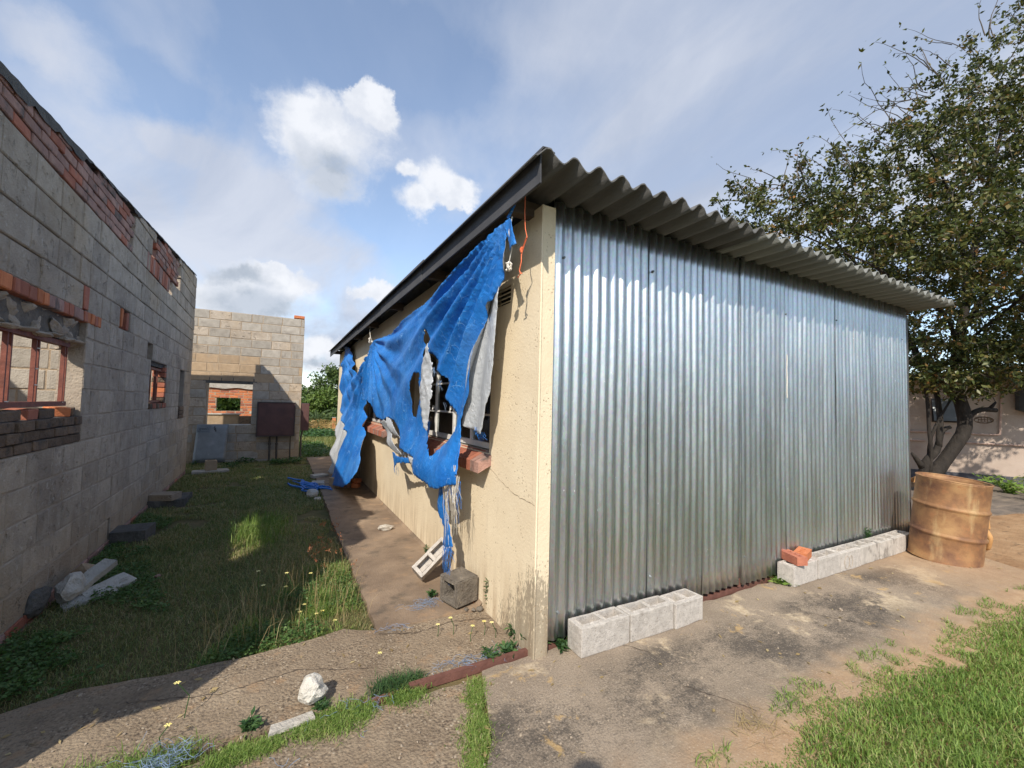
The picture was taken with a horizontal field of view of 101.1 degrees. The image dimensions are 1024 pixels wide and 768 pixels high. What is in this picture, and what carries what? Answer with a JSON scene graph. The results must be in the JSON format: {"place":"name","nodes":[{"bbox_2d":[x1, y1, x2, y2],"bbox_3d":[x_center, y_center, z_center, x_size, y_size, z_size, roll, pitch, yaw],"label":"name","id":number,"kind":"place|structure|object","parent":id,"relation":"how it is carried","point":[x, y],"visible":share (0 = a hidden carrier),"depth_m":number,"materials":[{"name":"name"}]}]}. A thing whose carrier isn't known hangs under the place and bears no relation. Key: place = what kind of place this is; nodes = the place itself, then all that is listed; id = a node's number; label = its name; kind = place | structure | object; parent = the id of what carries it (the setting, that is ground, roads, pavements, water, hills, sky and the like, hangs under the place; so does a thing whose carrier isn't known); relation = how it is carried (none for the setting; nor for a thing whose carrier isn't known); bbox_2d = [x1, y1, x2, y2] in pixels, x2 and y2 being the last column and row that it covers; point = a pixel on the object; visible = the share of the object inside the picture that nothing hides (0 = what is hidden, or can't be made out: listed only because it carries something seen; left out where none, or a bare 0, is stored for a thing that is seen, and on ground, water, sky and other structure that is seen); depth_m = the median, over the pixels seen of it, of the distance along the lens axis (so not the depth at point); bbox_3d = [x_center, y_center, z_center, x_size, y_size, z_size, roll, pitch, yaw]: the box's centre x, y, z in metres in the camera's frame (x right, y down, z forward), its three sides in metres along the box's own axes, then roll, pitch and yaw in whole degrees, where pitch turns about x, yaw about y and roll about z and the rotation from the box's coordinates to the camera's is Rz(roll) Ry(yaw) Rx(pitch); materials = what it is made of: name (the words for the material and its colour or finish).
{"place":"outdoors","nodes":[
{"label":"outdoors","id":0,"kind":"place"},
{"bbox_2d":[0,610,518,767],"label":"pavement","id":1,"kind":"structure","parent":0,"point":[62,715],"depth_m":2.12,"materials":[{"name":"concrete"}]},
{"bbox_2d":[34,727,224,767],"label":"joint grass","id":2,"kind":"structure","parent":1,"relation":"on","point":[130,759],"depth_m":1.74,"materials":[{"name":"plant"}]},
{"bbox_2d":[102,731,211,767],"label":"fibre tangle","id":3,"kind":"object","parent":2,"relation":"on","point":[156,764],"visible":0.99,"depth_m":1.71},
{"bbox_2d":[159,722,171,747],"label":"yellow flower","id":4,"kind":"object","parent":1,"relation":"on","point":[167,725],"visible":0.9,"depth_m":1.80,"materials":[{"name":"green plant"}]},
{"bbox_2d":[173,681,189,717],"bbox_3d":[-1.540,1.486,1.958,0.066,0.204,0.029,3,-3,-35],"label":"yellow flower","id":5,"kind":"object","parent":1,"relation":"on","point":[186,692],"visible":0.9,"depth_m":1.97,"materials":[{"name":"green plant"}]},
{"bbox_2d":[126,668,367,703],"bbox_3d":[-1.350,1.572,2.221,1.121,0.001,0.112,2,-3,-20],"label":"concrete crack","id":6,"kind":"object","parent":1,"relation":"on","point":[239,687],"visible":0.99,"depth_m":2.13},
{"bbox_2d":[238,706,265,736],"bbox_3d":[-1.200,1.552,1.932,0.167,0.070,0.100,-1,-4,43],"label":"weed","id":7,"kind":"object","parent":1,"relation":"on","point":[252,723],"visible":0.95,"depth_m":1.91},
{"bbox_2d":[298,672,327,704],"bbox_3d":[-0.978,1.499,2.070,0.121,0.132,0.109,1,-3,4],"label":"concrete lump","id":8,"kind":"object","parent":1,"relation":"on","point":[313,688],"visible":1,"depth_m":2.04,"materials":[{"name":"concrete"}]},
{"bbox_2d":[311,697,329,711],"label":"weed","id":9,"kind":"object","parent":1,"relation":"on","point":[323,703],"visible":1,"depth_m":2.05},
{"bbox_2d":[355,661,429,701],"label":"joint grass","id":10,"kind":"structure","parent":1,"relation":"on","point":[399,681],"depth_m":2.23,"materials":[{"name":"plant"}]},
{"bbox_2d":[374,623,411,633],"bbox_3d":[-0.785,1.588,2.766,0.274,0.044,0.113,2,-3,-6],"label":"fibre tangle","id":11,"kind":"object","parent":1,"relation":"on","point":[392,625],"visible":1,"depth_m":2.76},
{"bbox_2d":[427,643,518,674],"bbox_3d":[-0.217,1.592,2.449,0.601,0.033,0.217,3,-3,-29],"label":"fibre tangle","id":12,"kind":"object","parent":1,"relation":"on","point":[463,660],"visible":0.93,"depth_m":2.43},
{"bbox_2d":[480,643,504,661],"bbox_3d":[-0.130,1.594,2.491,0.148,0.073,0.160,0,-3,34],"label":"weed","id":13,"kind":"object","parent":1,"relation":"on","point":[492,654],"visible":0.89,"depth_m":2.50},
{"bbox_2d":[497,638,517,656],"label":"weed","id":14,"kind":"object","parent":1,"relation":"on","point":[507,647],"visible":0.94,"depth_m":2.54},
{"bbox_2d":[299,435,335,454],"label":"field grass","id":15,"kind":"structure","parent":0,"point":[327,441],"depth_m":21.00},
{"bbox_2d":[184,680,480,767],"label":"pavement","id":16,"kind":"structure","parent":0,"point":[381,739],"depth_m":1.85,"materials":[{"name":"concrete"}]},
{"bbox_2d":[116,674,444,767],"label":"joint grass","id":17,"kind":"structure","parent":16,"relation":"on","point":[318,724],"depth_m":1.91,"materials":[{"name":"plant"}]},
{"bbox_2d":[268,711,314,737],"bbox_3d":[-1.015,1.561,1.936,0.192,0.018,0.058,3,-3,-36],"label":"concrete chip","id":18,"kind":"object","parent":17,"relation":"on","point":[278,728],"visible":0.98,"depth_m":1.93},
{"bbox_2d":[304,692,398,731],"bbox_3d":[-0.763,1.563,2.041,0.442,0.024,0.178,3,-3,-29],"label":"fibre tangle","id":19,"kind":"object","parent":17,"relation":"on","point":[359,705],"visible":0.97,"depth_m":2.06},
{"bbox_2d":[451,671,508,767],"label":"joint grass","id":20,"kind":"structure","parent":16,"relation":"on","point":[475,695],"depth_m":1.94,"materials":[{"name":"plant"}]},
{"bbox_2d":[306,456,481,630],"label":"path","id":21,"kind":"structure","parent":0,"point":[387,560],"depth_m":3.97,"materials":[{"name":"concrete"}]},
{"bbox_2d":[312,480,324,484],"bbox_3d":[-3.414,1.748,7.426,0.224,0.050,0.300,2,-3,-19],"label":"concrete slab","id":22,"kind":"object","parent":21,"relation":"on","point":[320,482],"depth_m":7.44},
{"bbox_2d":[310,473,328,478],"bbox_3d":[-3.744,1.775,8.155,0.224,0.050,0.300,-1,-3,38],"label":"concrete slab","id":23,"kind":"object","parent":21,"relation":"on","point":[313,476],"depth_m":8.10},
{"bbox_2d":[329,477,340,487],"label":"loose block","id":24,"kind":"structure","parent":21,"relation":"on","point":[331,479],"depth_m":7.23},
{"bbox_2d":[351,483,359,487],"bbox_3d":[-2.669,1.733,7.197,0.121,0.072,0.115,1,-3,-2],"label":"red brick","id":25,"kind":"object","parent":21,"relation":"on","point":[355,485],"visible":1,"depth_m":7.14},
{"bbox_2d":[352,478,361,482],"bbox_3d":[-2.678,1.664,7.263,0.120,0.070,0.116,0,-3,21],"label":"red brick","id":26,"kind":"object","parent":25,"relation":"on","point":[356,480],"visible":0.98,"depth_m":7.22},
{"bbox_2d":[378,524,393,530],"bbox_3d":[-1.455,1.652,4.865,0.187,0.070,0.082,3,-3,-29],"label":"concrete chip","id":27,"kind":"object","parent":21,"relation":"on","point":[384,527],"visible":1,"depth_m":4.83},
{"bbox_2d":[396,598,440,610],"bbox_3d":[-0.674,1.600,3.072,0.227,0.036,0.365,-1,-4,41],"label":"fibre tangle","id":28,"kind":"object","parent":21,"relation":"on","point":[418,604],"visible":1,"depth_m":3.08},
{"bbox_2d":[412,537,449,580],"bbox_3d":[-0.671,1.468,3.540,0.124,0.334,0.157,38,-33,18],"label":"hollow block","id":29,"kind":"object","parent":21,"relation":"on","point":[425,565],"depth_m":3.49,"materials":[{"name":"concrete"}]},
{"bbox_2d":[426,588,438,598],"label":"weed","id":30,"kind":"object","parent":21,"relation":"on","point":[431,593],"visible":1,"depth_m":3.21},
{"bbox_2d":[440,567,477,608],"bbox_3d":[-0.395,1.513,3.141,0.204,0.195,0.211,2,0,44],"label":"hollow block","id":31,"kind":"object","parent":21,"relation":"on","point":[459,587],"depth_m":3.10,"materials":[{"name":"concrete"}]},
{"bbox_2d":[0,434,1023,767],"bbox_3d":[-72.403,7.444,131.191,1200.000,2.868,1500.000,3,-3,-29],"label":"ground","id":32,"kind":"structure","parent":0,"point":[1006,532],"depth_m":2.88,"materials":[{"name":"plant"}]},
{"bbox_2d":[23,586,52,618],"bbox_3d":[-3.268,1.495,2.906,0.100,0.191,0.321,3,-3,-29],"label":"rubble piece","id":33,"kind":"object","parent":32,"relation":"on","point":[37,601],"visible":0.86,"depth_m":2.84,"materials":[{"name":"stone"}]},
{"bbox_2d":[58,588,117,611],"bbox_3d":[-3.167,1.590,3.145,0.200,0.030,0.304,4,3,31],"label":"rubble piece","id":34,"kind":"object","parent":32,"relation":"on","point":[78,598],"visible":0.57,"depth_m":3.07,"materials":[{"name":"concrete"}]},
{"bbox_2d":[54,571,86,603],"bbox_3d":[-3.256,1.493,3.109,0.173,0.195,0.252,6,-5,-58],"label":"rubble piece","id":35,"kind":"object","parent":34,"relation":"on","point":[70,586],"visible":1,"depth_m":3.05,"materials":[{"name":"concrete"}]},
{"bbox_2d":[81,572,136,596],"bbox_3d":[-3.130,1.574,3.267,0.172,0.035,0.300,13,9,20],"label":"rubble piece","id":36,"kind":"object","parent":34,"relation":"on","point":[119,580],"visible":0.76,"depth_m":3.29,"materials":[{"name":"concrete"}]},
{"bbox_2d":[79,558,117,595],"bbox_3d":[-3.235,1.479,3.258,0.110,0.055,0.300,20,23,2],"label":"rubble piece","id":37,"kind":"object","parent":36,"relation":"on","point":[97,571],"visible":0.78,"depth_m":3.27,"materials":[{"name":"concrete"}]},
{"bbox_2d":[0,511,182,705],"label":"ground cover","id":38,"kind":"object","parent":32,"relation":"on","point":[30,644],"visible":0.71,"depth_m":2.56,"materials":[{"name":"plant"}]},
{"bbox_2d":[70,563,94,573],"bbox_3d":[-3.403,1.511,3.366,0.159,0.176,0.116,1,-3,-1],"label":"rubble piece","id":39,"kind":"object","parent":38,"relation":"on","point":[83,568],"visible":0.33,"depth_m":3.33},
{"bbox_2d":[0,61,196,649],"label":"unfinished block house","id":40,"kind":"structure","parent":32,"relation":"on","point":[98,282],"depth_m":3.42,"materials":[{"name":"grey concrete"}]},
{"bbox_2d":[0,326,69,407],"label":"window frame","id":41,"kind":"structure","parent":40,"relation":"in","point":[7,334],"depth_m":2.83,"materials":[{"name":"wood"}]},
{"bbox_2d":[148,367,161,402],"bbox_3d":[-4.991,0.017,5.848,0.045,0.480,0.940,3,-3,-30],"label":"window frame","id":42,"kind":"structure","parent":40,"relation":"in","point":[155,380],"depth_m":5.94,"materials":[{"name":"wood"}]},
{"bbox_2d":[108,522,155,546],"bbox_3d":[-4.003,1.591,4.441,0.320,0.150,0.333,3,-3,-29],"label":"concrete stub","id":43,"kind":"object","parent":32,"relation":"on","point":[139,532],"visible":0.73,"depth_m":4.35,"materials":[{"name":"concrete"}]},
{"bbox_2d":[147,492,192,509],"bbox_3d":[-4.843,1.655,5.944,0.460,0.125,0.541,3,-3,-29],"label":"concrete stub","id":44,"kind":"object","parent":32,"relation":"on","point":[183,500],"visible":0.52,"depth_m":5.79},
{"bbox_2d":[148,491,181,500],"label":"loose block","id":45,"kind":"object","parent":44,"relation":"on","point":[163,496],"depth_m":5.72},
{"bbox_2d":[191,468,229,474],"bbox_3d":[-6.085,1.758,8.486,0.626,0.040,0.326,4,-4,-42],"label":"concrete slab","id":46,"kind":"object","parent":32,"relation":"on","point":[212,471],"depth_m":8.43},
{"bbox_2d":[204,459,216,470],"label":"hollow block","id":47,"kind":"object","parent":46,"relation":"on","point":[210,464],"depth_m":8.47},
{"bbox_2d":[192,424,228,462],"bbox_3d":[-6.813,1.338,9.532,0.628,0.855,0.031,3,-14,-29],"label":"metal panel","id":48,"kind":"object","parent":32,"relation":"on","point":[210,442],"visible":0.98,"depth_m":9.53,"materials":[{"name":"metal"}]},
{"bbox_2d":[207,413,250,423],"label":"block wall","id":49,"kind":"structure","parent":32,"relation":"on","point":[224,418],"depth_m":11.55,"materials":[{"name":"concrete"}]},
{"bbox_2d":[217,398,240,410],"bbox_3d":[-20.843,0.385,26.144,7.342,6.235,4.909,3,-3,-29],"label":"tree","id":50,"kind":"object","parent":32,"relation":"on","point":[229,401],"visible":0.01,"depth_m":27.30,"materials":[{"name":"green plant"}]},
{"bbox_2d":[217,398,240,410],"bbox_3d":[-19.024,1.071,30.548,6.643,5.716,4.306,3,-3,-29],"label":"tree","id":51,"kind":"object","parent":32,"relation":"on","point":[233,407],"visible":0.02,"depth_m":29.14,"materials":[{"name":"green plant"}]},
{"bbox_2d":[208,383,252,415],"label":"brick house","id":52,"kind":"structure","parent":32,"relation":"on","point":[243,392],"depth_m":12.53,"materials":[{"name":"brick"}]},
{"bbox_2d":[186,308,304,464],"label":"block wall","id":53,"kind":"structure","parent":32,"relation":"on","point":[262,355],"depth_m":10.03,"materials":[{"name":"beige concrete"}]},
{"bbox_2d":[256,402,295,460],"bbox_3d":[-5.706,1.172,10.164,0.810,1.471,0.226,3,-3,-29],"label":"meter box","id":54,"kind":"object","parent":53,"relation":"attached to","point":[276,419],"visible":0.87,"depth_m":10.11,"materials":[{"name":"brown paint"}]},
{"bbox_2d":[258,404,293,434],"bbox_3d":[-5.649,0.846,10.091,0.730,0.735,0.026,3,-3,-29],"label":"door","id":55,"kind":"structure","parent":54,"relation":"in","point":[274,419],"depth_m":10.09,"materials":[{"name":"brown paint"}]},
{"bbox_2d":[299,403,309,459],"bbox_3d":[-5.340,1.216,10.809,0.184,1.440,0.550,3,-3,-29],"label":"meter box","id":56,"kind":"object","parent":53,"relation":"attached to","point":[304,417],"visible":0.87,"depth_m":10.59,"materials":[{"name":"brown paint"}]},
{"bbox_2d":[192,456,302,467],"bbox_3d":[-5.948,1.772,9.542,2.221,0.162,1.140,3,-3,-29],"label":"ground cover","id":57,"kind":"object","parent":32,"relation":"on","point":[296,459],"visible":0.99,"depth_m":9.77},
{"bbox_2d":[204,504,307,569],"bbox_3d":[-2.881,1.615,4.865,1.010,0.168,2.528,3,-3,-29],"label":"grass tuft","id":58,"kind":"object","parent":32,"relation":"on","point":[257,527],"visible":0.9,"depth_m":4.71,"materials":[{"name":"plant"}]},
{"bbox_2d":[257,570,259,616],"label":"yellow flower","id":59,"kind":"object","parent":32,"relation":"on","point":[258,591],"visible":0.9,"depth_m":2.91,"materials":[{"name":"green plant"}]},
{"bbox_2d":[185,551,364,669],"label":"verge grass","id":60,"kind":"structure","parent":32,"relation":"on","point":[304,610],"depth_m":3.00,"materials":[{"name":"plant"}]},
{"bbox_2d":[174,533,375,663],"bbox_3d":[-1.749,1.484,3.303,1.207,0.335,1.779,3,-3,-29],"label":"seed stalk","id":61,"kind":"object","parent":32,"relation":"on","point":[251,612],"visible":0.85,"depth_m":2.94,"materials":[{"name":"plant"}]},
{"bbox_2d":[194,559,362,666],"bbox_3d":[-1.429,1.608,3.118,0.698,0.075,1.586,1,-3,2],"label":"ground cover","id":62,"kind":"object","parent":32,"relation":"on","point":[307,626],"visible":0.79,"depth_m":2.72,"materials":[{"name":"plant"}]},
{"bbox_2d":[306,489,318,498],"bbox_3d":[-3.077,1.694,6.491,0.158,0.146,0.156,0,-3,32],"label":"rubble piece","id":63,"kind":"object","parent":32,"relation":"on","point":[312,492],"visible":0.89,"depth_m":6.46,"materials":[{"name":"concrete"}]},
{"bbox_2d":[299,440,329,456],"bbox_3d":[-6.059,1.936,12.739,1.014,0.196,3.924,3,-3,-29],"label":"ground cover","id":64,"kind":"object","parent":32,"relation":"on","point":[317,444],"visible":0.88,"depth_m":12.34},
{"bbox_2d":[299,427,334,437],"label":"ground cover","id":65,"kind":"object","parent":32,"relation":"on","point":[320,432],"visible":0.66,"depth_m":28.76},
{"bbox_2d":[301,385,337,425],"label":"tree","id":66,"kind":"object","parent":32,"relation":"on","point":[322,399],"visible":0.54,"depth_m":44.91,"materials":[{"name":"green plant"}]},
{"bbox_2d":[301,362,338,401],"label":"tree","id":67,"kind":"object","parent":32,"relation":"on","point":[331,376],"visible":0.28,"depth_m":51.59,"materials":[{"name":"green plant"}]},
{"bbox_2d":[309,418,336,433],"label":"maize field","id":68,"kind":"structure","parent":32,"relation":"on","point":[314,424],"depth_m":36.90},
{"bbox_2d":[309,409,336,426],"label":"palm tree","id":69,"kind":"object","parent":32,"relation":"on","point":[316,416],"visible":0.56,"depth_m":42.45,"materials":[{"name":"green plant"}]},
{"bbox_2d":[324,405,337,425],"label":"tree","id":70,"kind":"object","parent":32,"relation":"on","point":[334,411],"visible":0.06,"depth_m":43.67,"materials":[{"name":"green plant"}]},
{"bbox_2d":[308,517,356,570],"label":"reddish grass","id":71,"kind":"structure","parent":32,"relation":"on","point":[324,543],"depth_m":3.73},
{"bbox_2d":[504,622,515,638],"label":"weed","id":72,"kind":"object","parent":32,"relation":"on","point":[510,632],"visible":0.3,"depth_m":2.70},
{"bbox_2d":[336,575,775,717],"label":"gate track","id":73,"kind":"structure","parent":32,"relation":"on","point":[441,678],"depth_m":2.39,"materials":[{"name":"metal"}]},
{"bbox_2d":[330,146,953,659],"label":"plastered house","id":74,"kind":"structure","parent":32,"relation":"on","point":[694,398],"depth_m":3.21,"materials":[{"name":"beige paint"}]},
{"bbox_2d":[368,403,390,422],"bbox_3d":[-2.117,0.140,6.853,0.041,0.970,2.020,3,-3,-29],"label":"window","id":75,"kind":"structure","parent":74,"relation":"in","point":[371,413],"depth_m":7.46,"materials":[{"name":"glass"}]},
{"bbox_2d":[287,205,516,571],"bbox_3d":[-2.433,0.329,5.992,1.184,2.773,8.617,3,-3,-29],"label":"torn tarpaulin","id":76,"kind":"object","parent":74,"relation":"attached to","point":[454,316],"visible":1,"depth_m":3.59,"materials":[{"name":"blue plastic"}]},
{"bbox_2d":[419,349,490,448],"bbox_3d":[-0.597,0.044,4.062,0.069,0.970,2.000,3,-3,-29],"label":"window","id":77,"kind":"structure","parent":74,"relation":"in","point":[441,421],"depth_m":4.20,"materials":[{"name":"white paint"}]},
{"bbox_2d":[517,196,527,277],"bbox_3d":[0.065,-0.889,2.502,0.021,0.503,0.097,3,-3,-29],"label":"orange twine","id":78,"kind":"object","parent":74,"relation":"hanging from","point":[521,250],"visible":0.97,"depth_m":2.50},
{"bbox_2d":[708,0,1023,473],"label":"spreading tree","id":79,"kind":"object","parent":32,"relation":"on","point":[992,352],"visible":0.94,"depth_m":7.87,"materials":[{"name":"green plant"}]},
{"bbox_2d":[739,600,1023,767],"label":"lawn grass","id":80,"kind":"structure","parent":32,"relation":"on","point":[998,708],"depth_m":2.06,"materials":[{"name":"plant"}]},
{"bbox_2d":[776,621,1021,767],"bbox_3d":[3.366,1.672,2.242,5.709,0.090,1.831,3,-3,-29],"label":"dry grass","id":81,"kind":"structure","parent":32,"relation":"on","point":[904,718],"depth_m":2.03,"materials":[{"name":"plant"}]},
{"bbox_2d":[844,220,990,335],"bbox_3d":[9.098,-0.821,9.755,3.042,6.136,2.921,3,-3,-29],"label":"pale trunk tree","id":82,"kind":"object","parent":32,"relation":"on","point":[924,285],"visible":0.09,"depth_m":9.44,"materials":[{"name":"green plant"}]},
{"bbox_2d":[909,371,1023,485],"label":"pink house","id":83,"kind":"structure","parent":32,"relation":"on","point":[994,444],"depth_m":9.48,"materials":[{"name":"paint"}]},
{"bbox_2d":[931,399,956,422],"bbox_3d":[10.082,0.616,9.757,0.484,0.546,0.236,0,-3,34],"label":"window","id":84,"kind":"structure","parent":83,"relation":"in","point":[949,415],"depth_m":9.75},
{"bbox_2d":[0,0,1023,387],"label":"sky","id":85,"kind":"structure","parent":0,"point":[300,157],"materials":[{"name":"blue"}]},
{"bbox_2d":[482,551,1023,767],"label":"pavement","id":86,"kind":"structure","parent":0,"point":[630,680],"depth_m":2.41,"materials":[{"name":"concrete"}]},
{"bbox_2d":[23,556,975,767],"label":"grit","id":87,"kind":"object","parent":86,"relation":"on","point":[333,651],"visible":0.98,"depth_m":2.17,"materials":[{"name":"gravel"}]},
{"bbox_2d":[1,567,1013,756],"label":"fallen leaves","id":88,"kind":"object","parent":86,"relation":"on","point":[213,689],"visible":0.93,"depth_m":2.16,"materials":[{"name":"plant"}]},
{"bbox_2d":[551,634,570,652],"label":"weed","id":89,"kind":"object","parent":86,"relation":"on","point":[561,643],"visible":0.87,"depth_m":2.60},
{"bbox_2d":[568,606,629,657],"bbox_3d":[0.547,1.552,2.654,0.388,0.182,0.144,3,-3,-29],"label":"hollow block","id":90,"kind":"object","parent":86,"relation":"on","point":[596,632],"depth_m":2.60,"materials":[{"name":"concrete"}]},
{"bbox_2d":[616,595,672,641],"bbox_3d":[0.897,1.570,2.836,0.388,0.183,0.144,3,-3,-28],"label":"hollow block","id":91,"kind":"object","parent":86,"relation":"on","point":[651,616],"depth_m":2.79,"materials":[{"name":"concrete"}]},
{"bbox_2d":[660,588,702,628],"bbox_3d":[1.199,1.588,2.995,0.293,0.174,0.154,3,-3,-31],"label":"hollow block","id":92,"kind":"object","parent":86,"relation":"on","point":[687,607],"depth_m":2.95,"materials":[{"name":"concrete"}]},
{"bbox_2d":[626,645,753,709],"bbox_3d":[0.901,1.636,2.404,0.127,0.001,0.875,4,-3,-38],"label":"concrete crack","id":93,"kind":"object","parent":86,"relation":"on","point":[693,688],"visible":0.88,"depth_m":2.24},
{"bbox_2d":[769,575,799,585],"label":"weed","id":94,"kind":"object","parent":86,"relation":"on","point":[778,581],"visible":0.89,"depth_m":3.66,"materials":[{"name":"green plant"}]},
{"bbox_2d":[777,558,817,586],"bbox_3d":[2.535,1.653,3.741,0.389,0.182,0.144,3,-3,-29],"label":"hollow block","id":95,"kind":"object","parent":86,"relation":"on","point":[793,575],"depth_m":3.66,"materials":[{"name":"concrete"}]},
{"bbox_2d":[782,549,807,565],"bbox_3d":[2.474,1.527,3.714,0.100,0.070,0.215,2,-3,-8],"label":"red brick","id":96,"kind":"object","parent":95,"relation":"on","point":[792,557],"visible":0.98,"depth_m":3.65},
{"bbox_2d":[793,546,811,560],"bbox_3d":[2.621,1.535,3.800,0.215,0.070,0.100,4,-2,-45],"label":"red brick","id":97,"kind":"object","parent":95,"relation":"on","point":[804,551],"visible":0.58,"depth_m":3.79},
{"bbox_2d":[811,549,840,578],"bbox_3d":[2.883,1.671,3.923,0.388,0.182,0.144,3,-3,-28],"label":"hollow block","id":98,"kind":"object","parent":86,"relation":"on","point":[828,563],"depth_m":3.87,"materials":[{"name":"concrete"}]},
{"bbox_2d":[825,544,860,571],"bbox_3d":[3.229,1.687,4.106,0.388,0.182,0.148,3,-3,-28],"label":"hollow block","id":99,"kind":"object","parent":86,"relation":"on","point":[850,557],"depth_m":4.06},
{"bbox_2d":[693,583,1023,767],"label":"lawn fringe","id":100,"kind":"object","parent":86,"relation":"on","point":[882,666],"visible":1,"depth_m":2.48,"materials":[{"name":"green plant"}]},
{"bbox_2d":[845,539,878,564],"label":"hollow block","id":101,"kind":"object","parent":86,"relation":"on","point":[869,551],"depth_m":4.25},
{"bbox_2d":[865,534,897,558],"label":"hollow block","id":102,"kind":"object","parent":86,"relation":"on","point":[887,546],"depth_m":4.43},
{"bbox_2d":[863,527,872,538],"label":"weed","id":103,"kind":"object","parent":102,"relation":"on","point":[868,533],"visible":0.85,"depth_m":4.53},
{"bbox_2d":[883,530,908,552],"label":"hollow block","id":104,"kind":"object","parent":86,"relation":"on","point":[902,537],"depth_m":4.59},
{"bbox_2d":[906,472,994,567],"bbox_3d":[4.581,1.413,4.423,0.588,0.852,0.588,5,1,-29],"label":"oil drum","id":105,"kind":"object","parent":86,"relation":"on","point":[948,523],"visible":0.91,"depth_m":4.23,"materials":[{"name":"metal"}]},
{"bbox_2d":[714,695,793,762],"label":"dry grass","id":106,"kind":"structure","parent":0,"point":[750,723],"depth_m":2.00,"materials":[{"name":"plant"}]},
{"bbox_2d":[911,476,992,550],"bbox_3d":[5.340,1.548,5.185,0.256,0.710,1.144,1,-3,8],"label":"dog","id":107,"kind":"object","parent":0,"point":[990,543],"visible":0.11,"depth_m":4.72},
{"bbox_2d":[911,486,1023,515],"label":"path","id":108,"kind":"structure","parent":0,"point":[1002,503],"depth_m":7.36,"materials":[{"name":"concrete"}]},
{"bbox_2d":[971,472,1023,493],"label":"weed","id":109,"kind":"object","parent":108,"relation":"on","point":[1007,486],"visible":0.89,"depth_m":8.31,"materials":[{"name":"green plant"}]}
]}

